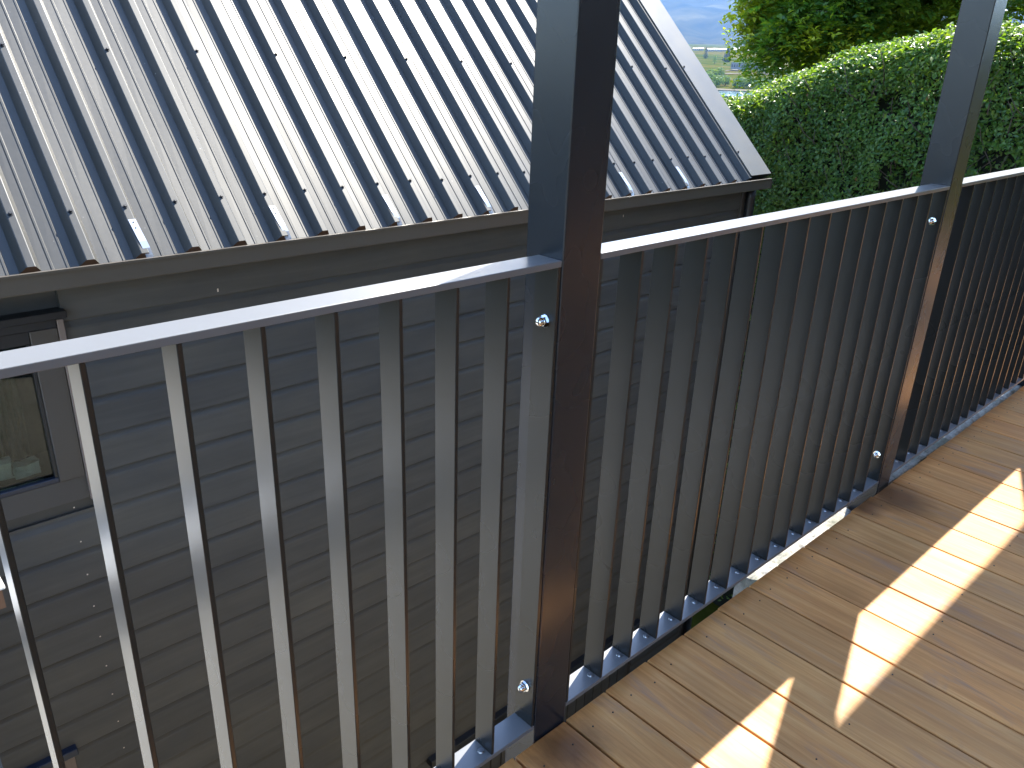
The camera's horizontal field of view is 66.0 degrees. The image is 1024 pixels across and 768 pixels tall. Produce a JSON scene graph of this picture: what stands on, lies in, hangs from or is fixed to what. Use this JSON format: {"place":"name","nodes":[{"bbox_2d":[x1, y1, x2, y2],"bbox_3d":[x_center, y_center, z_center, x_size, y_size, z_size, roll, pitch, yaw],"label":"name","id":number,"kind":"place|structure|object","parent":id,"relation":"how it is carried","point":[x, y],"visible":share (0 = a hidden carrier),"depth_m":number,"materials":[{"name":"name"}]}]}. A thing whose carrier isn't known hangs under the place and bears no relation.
{"place":"outdoors","nodes":[
{"label":"outdoors","id":0,"kind":"place"},
{"bbox_2d":[11,455,40,479],"bbox_3d":[-1.940,0.333,3.150,0.098,0.059,0.069,-18,29,-40],"label":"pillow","id":1,"kind":"object","parent":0,"point":[27,467],"visible":0.99,"depth_m":3.13,"materials":[{"name":"grey fabric"}]},
{"bbox_2d":[718,90,756,96],"bbox_3d":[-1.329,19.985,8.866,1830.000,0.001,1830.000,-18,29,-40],"label":"lake","id":2,"kind":"structure","parent":0,"point":[732,94],"depth_m":754.03,"materials":[{"name":"blue liquid"}]},
{"bbox_2d":[717,88,761,91],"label":"shore","id":3,"kind":"structure","parent":0,"point":[734,89],"depth_m":835.80,"materials":[{"name":"brown"}]},
{"bbox_2d":[499,386,1023,767],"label":"deck","id":4,"kind":"structure","parent":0,"point":[884,628],"depth_m":1.88,"materials":[{"name":"brown wood"}]},
{"bbox_2d":[505,0,620,762],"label":"verandah post","id":5,"kind":"object","parent":4,"relation":"attached to","point":[575,58],"visible":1,"depth_m":1.27,"materials":[{"name":"black metal"}]},
{"bbox_2d":[0,255,561,767],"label":"railing panel","id":6,"kind":"object","parent":5,"relation":"attached to","point":[492,737],"visible":1,"depth_m":1.14,"materials":[{"name":"black metal"}]},
{"bbox_2d":[565,184,949,705],"bbox_3d":[0.665,0.050,1.975,1.502,0.970,0.052,-18,29,-40],"label":"railing panel","id":7,"kind":"object","parent":5,"relation":"attached to","point":[839,292],"visible":0.97,"depth_m":1.87,"materials":[{"name":"black metal"}]},
{"bbox_2d":[846,446,935,507],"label":"rail","id":8,"kind":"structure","parent":4,"relation":"attached to","point":[912,463],"depth_m":2.85,"materials":[{"name":"grey metal"}]},
{"bbox_2d":[847,0,1007,510],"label":"verandah post","id":9,"kind":"object","parent":4,"relation":"attached to","point":[974,44],"visible":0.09,"depth_m":2.23,"materials":[{"name":"black metal"}]},
{"bbox_2d":[891,167,1023,473],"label":"railing panel","id":10,"kind":"object","parent":9,"relation":"attached to","point":[970,362],"visible":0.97,"depth_m":2.78,"materials":[{"name":"black metal"}]},
{"bbox_2d":[932,385,1021,448],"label":"rail","id":11,"kind":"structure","parent":4,"relation":"attached to","point":[970,421],"depth_m":3.29,"materials":[{"name":"grey metal"}]},
{"bbox_2d":[732,507,850,597],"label":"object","id":12,"kind":"structure","parent":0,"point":[763,570],"depth_m":2.46,"materials":[{"name":"grey metal"}]},
{"bbox_2d":[660,0,1023,52],"bbox_3d":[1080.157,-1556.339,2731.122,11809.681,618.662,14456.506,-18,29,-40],"label":"hills","id":13,"kind":"structure","parent":0,"point":[696,21],"depth_m":6363.62,"materials":[{"name":"blue"}]},
{"bbox_2d":[688,44,1015,628],"bbox_3d":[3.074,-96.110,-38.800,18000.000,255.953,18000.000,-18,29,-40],"label":"ground","id":14,"kind":"structure","parent":0,"point":[712,607],"depth_m":1355.46,"materials":[{"name":"soil"}]},
{"bbox_2d":[0,0,772,767],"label":"house","id":15,"kind":"structure","parent":14,"relation":"on","point":[164,160],"depth_m":3.77,"materials":[{"name":"paint"}]},
{"bbox_2d":[0,578,5,608],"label":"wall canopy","id":16,"kind":"object","parent":15,"relation":"attached to","point":[2,600],"visible":1,"depth_m":2.64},
{"bbox_2d":[0,456,14,480],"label":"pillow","id":17,"kind":"object","parent":15,"relation":"on","point":[6,470],"visible":1,"depth_m":3.09,"materials":[{"name":"grey fabric"}]},
{"bbox_2d":[0,348,32,461],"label":"curtain","id":18,"kind":"object","parent":15,"relation":"hanging from","point":[14,440],"visible":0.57,"depth_m":3.20,"materials":[{"name":"fabric"}]},
{"bbox_2d":[0,307,92,520],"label":"window","id":19,"kind":"structure","parent":15,"relation":"in","point":[63,478],"depth_m":3.05,"materials":[{"name":"black glass"}]},
{"bbox_2d":[25,744,78,767],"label":"lower window","id":20,"kind":"structure","parent":15,"relation":"in","point":[69,753],"depth_m":3.48,"materials":[{"name":"grey"}]},
{"bbox_2d":[426,618,639,767],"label":"rail","id":21,"kind":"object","parent":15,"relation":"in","point":[616,676],"depth_m":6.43,"materials":[{"name":"black metal"}]},
{"bbox_2d":[706,71,713,77],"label":"willow tree","id":22,"kind":"object","parent":14,"relation":"on","point":[711,74],"visible":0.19,"depth_m":888.68,"materials":[{"name":"green plant"}]},
{"bbox_2d":[706,69,717,75],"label":"willow tree","id":23,"kind":"object","parent":14,"relation":"on","point":[714,71],"visible":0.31,"depth_m":982.89,"materials":[{"name":"green plant"}]},
{"bbox_2d":[710,75,724,86],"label":"willow tree","id":24,"kind":"object","parent":14,"relation":"on","point":[717,80],"visible":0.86,"depth_m":862.74,"materials":[{"name":"green plant"}]},
{"bbox_2d":[717,67,724,75],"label":"willow tree","id":25,"kind":"object","parent":14,"relation":"on","point":[720,72],"visible":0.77,"depth_m":1008.41,"materials":[{"name":"green plant"}]},
{"bbox_2d":[722,75,730,85],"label":"willow tree","id":26,"kind":"object","parent":14,"relation":"on","point":[727,81],"visible":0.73,"depth_m":878.48,"materials":[{"name":"green plant"}]},
{"bbox_2d":[722,48,731,61],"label":"conifer tree","id":27,"kind":"object","parent":14,"relation":"on","point":[725,55],"visible":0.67,"depth_m":1565.59,"materials":[{"name":"green plant"}]},
{"bbox_2d":[732,77,748,87],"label":"willow tree","id":28,"kind":"object","parent":14,"relation":"on","point":[744,83],"visible":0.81,"depth_m":851.77,"materials":[{"name":"green plant"}]},
{"bbox_2d":[731,62,758,69],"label":"long building","id":29,"kind":"structure","parent":14,"relation":"on","point":[734,65],"depth_m":1185.90,"materials":[{"name":"blue"}]},
{"bbox_2d":[752,77,767,88],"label":"willow tree","id":30,"kind":"object","parent":14,"relation":"on","point":[757,84],"visible":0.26,"depth_m":852.05,"materials":[{"name":"green plant"}]},
{"bbox_2d":[709,19,1023,606],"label":"hedge","id":31,"kind":"object","parent":14,"relation":"on","point":[860,123],"visible":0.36,"depth_m":7.25,"materials":[{"name":"green plant"}]},
{"bbox_2d":[719,0,1022,93],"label":"ash tree","id":32,"kind":"object","parent":14,"relation":"on","point":[795,35],"visible":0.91,"depth_m":11.54,"materials":[{"name":"green plant"}]},
{"bbox_2d":[948,0,1023,23],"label":"maple tree","id":33,"kind":"object","parent":14,"relation":"on","point":[1013,9],"visible":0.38,"depth_m":9.89,"materials":[{"name":"green plant"}]}
]}

